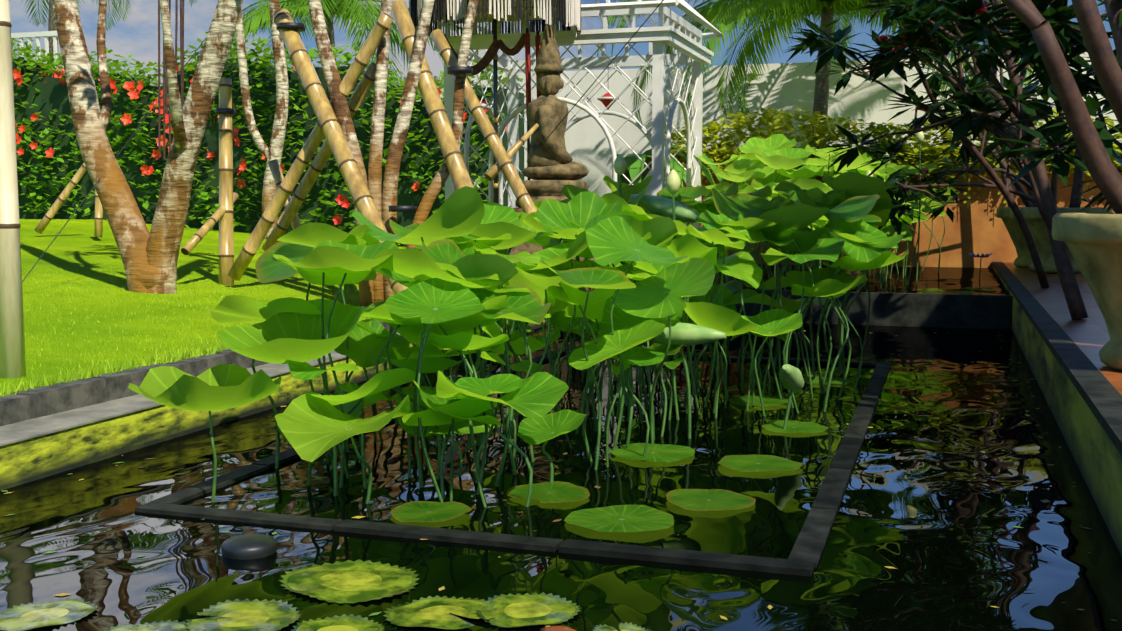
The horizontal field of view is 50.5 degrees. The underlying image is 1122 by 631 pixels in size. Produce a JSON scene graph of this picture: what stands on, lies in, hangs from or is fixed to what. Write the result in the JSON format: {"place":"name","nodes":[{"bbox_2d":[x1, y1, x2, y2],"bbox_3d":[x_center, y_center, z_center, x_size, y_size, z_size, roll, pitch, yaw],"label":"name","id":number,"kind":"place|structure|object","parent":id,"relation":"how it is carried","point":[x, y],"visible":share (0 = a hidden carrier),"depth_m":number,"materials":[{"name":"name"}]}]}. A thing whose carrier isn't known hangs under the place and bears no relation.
{"place":"outdoors","nodes":[
{"label":"outdoors","id":0,"kind":"place"},
{"bbox_2d":[0,219,406,397],"bbox_3d":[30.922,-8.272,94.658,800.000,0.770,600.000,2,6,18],"label":"lawn ground","id":1,"kind":"structure","parent":0,"point":[77,245],"depth_m":11.70,"materials":[{"name":"green plant"}]},
{"bbox_2d":[0,0,25,377],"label":"post","id":2,"kind":"object","parent":1,"relation":"on","point":[12,352],"visible":0.9,"depth_m":7.14,"materials":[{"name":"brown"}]},
{"bbox_2d":[11,31,63,73],"bbox_3d":[-16.080,-4.068,28.565,13.700,4.500,3.020,2,6,18],"label":"white fence","id":3,"kind":"object","parent":1,"relation":"on","point":[37,35],"visible":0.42,"depth_m":25.18,"materials":[{"name":"paint"}]},
{"bbox_2d":[22,0,131,56],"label":"palm","id":4,"kind":"object","parent":1,"relation":"on","point":[44,3],"depth_m":33.77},
{"bbox_2d":[0,321,397,425],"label":"bank kerb","id":5,"kind":"structure","parent":1,"relation":"on","point":[29,404],"depth_m":6.84,"materials":[{"name":"stone"}]},
{"bbox_2d":[52,0,478,306],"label":"tree trunks","id":6,"kind":"object","parent":1,"relation":"on","point":[150,260],"depth_m":12.30,"materials":[{"name":"brown plant"}]},
{"bbox_2d":[11,32,523,246],"bbox_3d":[-11.589,-3.634,24.698,23.002,4.571,2.082,2,6,18],"label":"hedge","id":7,"kind":"object","parent":1,"relation":"on","point":[50,96],"depth_m":22.62,"materials":[{"name":"green plant"}]},
{"bbox_2d":[34,0,545,293],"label":"bamboo poles","id":8,"kind":"object","parent":1,"relation":"on","point":[328,127],"visible":0.73,"depth_m":12.67,"materials":[{"name":"brown wood"}]},
{"bbox_2d":[215,22,472,211],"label":"rope bindings","id":9,"kind":"object","parent":8,"relation":"attached to","point":[299,27],"visible":0.92,"depth_m":12.37,"materials":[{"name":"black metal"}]},
{"bbox_2d":[189,0,443,101],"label":"palm","id":10,"kind":"object","parent":1,"relation":"on","point":[347,10],"depth_m":26.04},
{"bbox_2d":[22,0,663,281],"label":"guy wires","id":11,"kind":"object","parent":1,"relation":"on","point":[204,40],"visible":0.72,"depth_m":11.89,"materials":[{"name":"black"}]},
{"bbox_2d":[422,0,556,11],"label":"umbrella canopy","id":12,"kind":"object","parent":1,"relation":"on","point":[499,2],"visible":0.17,"depth_m":14.66,"materials":[{"name":"fabric"}]},
{"bbox_2d":[409,0,580,41],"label":"parasol fringe","id":13,"kind":"object","parent":12,"relation":"attached to","point":[573,13],"depth_m":13.87,"materials":[{"name":"white fabric"}]},
{"bbox_2d":[525,28,541,179],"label":"ceremonial poles","id":14,"kind":"object","parent":1,"relation":"on","point":[528,62],"visible":0.31,"depth_m":14.28,"materials":[{"name":"red wood"}]},
{"bbox_2d":[511,9,590,291],"bbox_3d":[-0.112,-1.883,14.146,1.020,3.464,0.928,0,5,1],"label":"buddha statue","id":15,"kind":"object","parent":1,"relation":"on","point":[552,169],"visible":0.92,"depth_m":13.92,"materials":[{"name":"stone"}]},
{"bbox_2d":[430,0,722,254],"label":"white gazebo","id":16,"kind":"object","parent":1,"relation":"on","point":[695,55],"visible":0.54,"depth_m":15.34,"materials":[{"name":"white wood"}]},
{"bbox_2d":[478,0,712,34],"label":"pergola roof","id":17,"kind":"structure","parent":16,"relation":"attached to","point":[615,16],"depth_m":17.03,"materials":[{"name":"white wood"}]},
{"bbox_2d":[597,93,618,109],"bbox_3d":[0.670,-3.260,16.898,0.320,0.673,0.320,2,6,18],"label":"diamond ornament","id":18,"kind":"object","parent":16,"relation":"on","point":[606,99],"visible":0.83,"depth_m":16.84,"materials":[{"name":"red"}]},
{"bbox_2d":[617,146,723,187],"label":"leaves","id":19,"kind":"object","parent":1,"relation":"on","point":[635,165],"visible":0.33,"depth_m":16.98,"materials":[{"name":"green plant"}]},
{"bbox_2d":[390,52,1121,196],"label":"white wall","id":20,"kind":"structure","parent":1,"relation":"on","point":[785,87],"depth_m":25.28,"materials":[{"name":"white paint"}]},
{"bbox_2d":[597,0,1031,147],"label":"palm","id":21,"kind":"object","parent":1,"relation":"on","point":[788,12],"depth_m":21.81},
{"bbox_2d":[664,152,1121,267],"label":"terracotta wall","id":22,"kind":"structure","parent":1,"relation":"on","point":[974,227],"depth_m":19.27,"materials":[{"name":"orange paint"}]},
{"bbox_2d":[671,145,1074,154],"bbox_3d":[6.434,-2.700,19.398,9.950,0.100,0.470,2,6,18],"label":"wall cap","id":23,"kind":"object","parent":22,"relation":"on","point":[822,148],"depth_m":19.82,"materials":[{"name":"stone"}]},
{"bbox_2d":[664,107,1121,206],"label":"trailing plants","id":24,"kind":"object","parent":22,"relation":"hanging from","point":[714,128],"depth_m":19.79,"materials":[{"name":"green plant"}]},
{"bbox_2d":[674,150,1089,206],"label":"wall vine stems","id":25,"kind":"object","parent":24,"relation":"attached to","point":[908,181],"visible":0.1,"depth_m":19.11,"materials":[{"name":"brown plant"}]},
{"bbox_2d":[993,267,1121,555],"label":"bank wall","id":26,"kind":"structure","parent":1,"relation":"on","point":[1096,454],"depth_m":6.29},
{"bbox_2d":[992,261,1121,455],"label":"bank coping","id":27,"kind":"object","parent":26,"relation":"on","point":[1101,396],"visible":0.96,"depth_m":6.94,"materials":[{"name":"black stone"}]},
{"bbox_2d":[444,33,524,75],"bbox_3d":[-0.945,-3.165,14.384,1.042,0.510,0.502,2,6,18],"label":"draped cloth","id":28,"kind":"object","parent":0,"point":[482,64],"visible":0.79,"depth_m":14.41,"materials":[{"name":"brown fabric"}]},
{"bbox_2d":[493,1,498,203],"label":"umbrella pole","id":29,"kind":"object","parent":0,"point":[495,110],"visible":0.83,"depth_m":14.52,"materials":[{"name":"metal"}]},
{"bbox_2d":[0,323,1121,630],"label":"pond water","id":30,"kind":"structure","parent":0,"point":[938,507],"depth_m":5.30,"materials":[{"name":"black liquid"}]},
{"bbox_2d":[221,534,276,559],"bbox_3d":[-1.246,1.040,4.761,0.218,0.310,0.218,2,6,18],"label":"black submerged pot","id":31,"kind":"object","parent":30,"relation":"in","point":[247,546],"visible":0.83,"depth_m":4.68,"materials":[{"name":"plastic"}]},
{"bbox_2d":[0,559,653,630],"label":"lily pads","id":32,"kind":"object","parent":30,"relation":"on","point":[350,581],"visible":1,"depth_m":4.05,"materials":[{"name":"green plant"}]},
{"bbox_2d":[135,350,889,576],"bbox_3d":[0.454,0.993,7.829,3.020,0.725,6.120,2,6,18],"label":"submerged planter frame","id":33,"kind":"object","parent":30,"relation":"in","point":[805,554],"visible":0.25,"depth_m":5.10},
{"bbox_2d":[540,626,575,630],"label":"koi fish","id":34,"kind":"object","parent":30,"relation":"on","point":[557,628],"visible":0.93,"depth_m":3.80},
{"bbox_2d":[1,326,1116,626],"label":"floating debris","id":35,"kind":"object","parent":30,"relation":"on","point":[559,520],"visible":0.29,"depth_m":5.31,"materials":[{"name":"plant"}]},
{"bbox_2d":[10,0,1114,85],"label":"sky","id":36,"kind":"structure","parent":0,"point":[137,35],"materials":[{"name":"blue"}]},
{"bbox_2d":[695,134,996,293],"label":"lotus leaves","id":37,"kind":"object","parent":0,"point":[782,155],"visible":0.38,"depth_m":15.41,"materials":[{"name":"green plant"}]},
{"bbox_2d":[1003,262,1121,395],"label":"bank paving","id":38,"kind":"structure","parent":0,"point":[1089,336],"depth_m":10.01,"materials":[{"name":"stone"}]},
{"bbox_2d":[996,207,1121,370],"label":"stone pots","id":39,"kind":"object","parent":38,"relation":"on","point":[1091,237],"visible":0.71,"depth_m":6.68,"materials":[{"name":"beige stone"}]},
{"bbox_2d":[783,0,1121,319],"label":"shrub","id":40,"kind":"object","parent":39,"relation":"in","point":[1056,13],"depth_m":9.68,"materials":[{"name":"green plant"}]},
{"bbox_2d":[1082,193,1104,206],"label":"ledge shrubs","id":41,"kind":"object","parent":38,"relation":"on","point":[1088,200],"visible":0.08,"depth_m":16.31,"materials":[{"name":"green plant"}]},
{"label":"frangipani crowns","id":42,"kind":"structure","parent":0,"visible":0},
{"bbox_2d":[158,0,183,159],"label":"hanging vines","id":43,"kind":"object","parent":42,"relation":"hanging from","point":[165,95],"visible":0.62,"depth_m":13.04,"materials":[{"name":"brown plant"}]},
{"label":"pond","id":44,"kind":"structure","parent":0,"visible":0},
{"bbox_2d":[0,304,543,445],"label":"bank ledge","id":45,"kind":"object","parent":44,"relation":"on","point":[32,428],"visible":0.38,"depth_m":6.54,"materials":[{"name":"stone"}]},
{"bbox_2d":[0,320,546,490],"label":"moss","id":46,"kind":"object","parent":44,"relation":"on","point":[33,459],"visible":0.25,"depth_m":6.62,"materials":[{"name":"green plant"}]},
{"bbox_2d":[209,143,944,506],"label":"lotus stems","id":47,"kind":"object","parent":44,"relation":"in","point":[625,395],"visible":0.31,"depth_m":7.16,"materials":[{"name":"green plant"}]},
{"bbox_2d":[128,172,907,531],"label":"lotus leaves","id":48,"kind":"object","parent":47,"relation":"attached to","point":[448,274],"visible":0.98,"depth_m":6.33,"materials":[{"name":"green plant"}]},
{"bbox_2d":[614,131,923,392],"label":"lotus buds","id":49,"kind":"object","parent":47,"relation":"attached to","point":[791,376],"visible":0.79,"depth_m":7.23,"materials":[{"name":"green plant"}]},
{"bbox_2d":[719,271,1012,329],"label":"end wall","id":50,"kind":"structure","parent":44,"relation":"on","point":[946,310],"depth_m":13.39,"materials":[{"name":"black stone"}]},
{"bbox_2d":[714,264,1009,294],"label":"pond water","id":51,"kind":"structure","parent":50,"relation":"in","point":[955,278],"depth_m":16.10,"materials":[{"name":"brown liquid"}]},
{"bbox_2d":[968,253,992,278],"bbox_3d":[5.738,-0.676,16.274,0.340,0.360,0.331,2,6,18],"label":"purple water lily","id":52,"kind":"object","parent":51,"relation":"on","point":[981,256],"visible":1,"depth_m":16.24,"materials":[{"name":"purple plant"}]}
]}

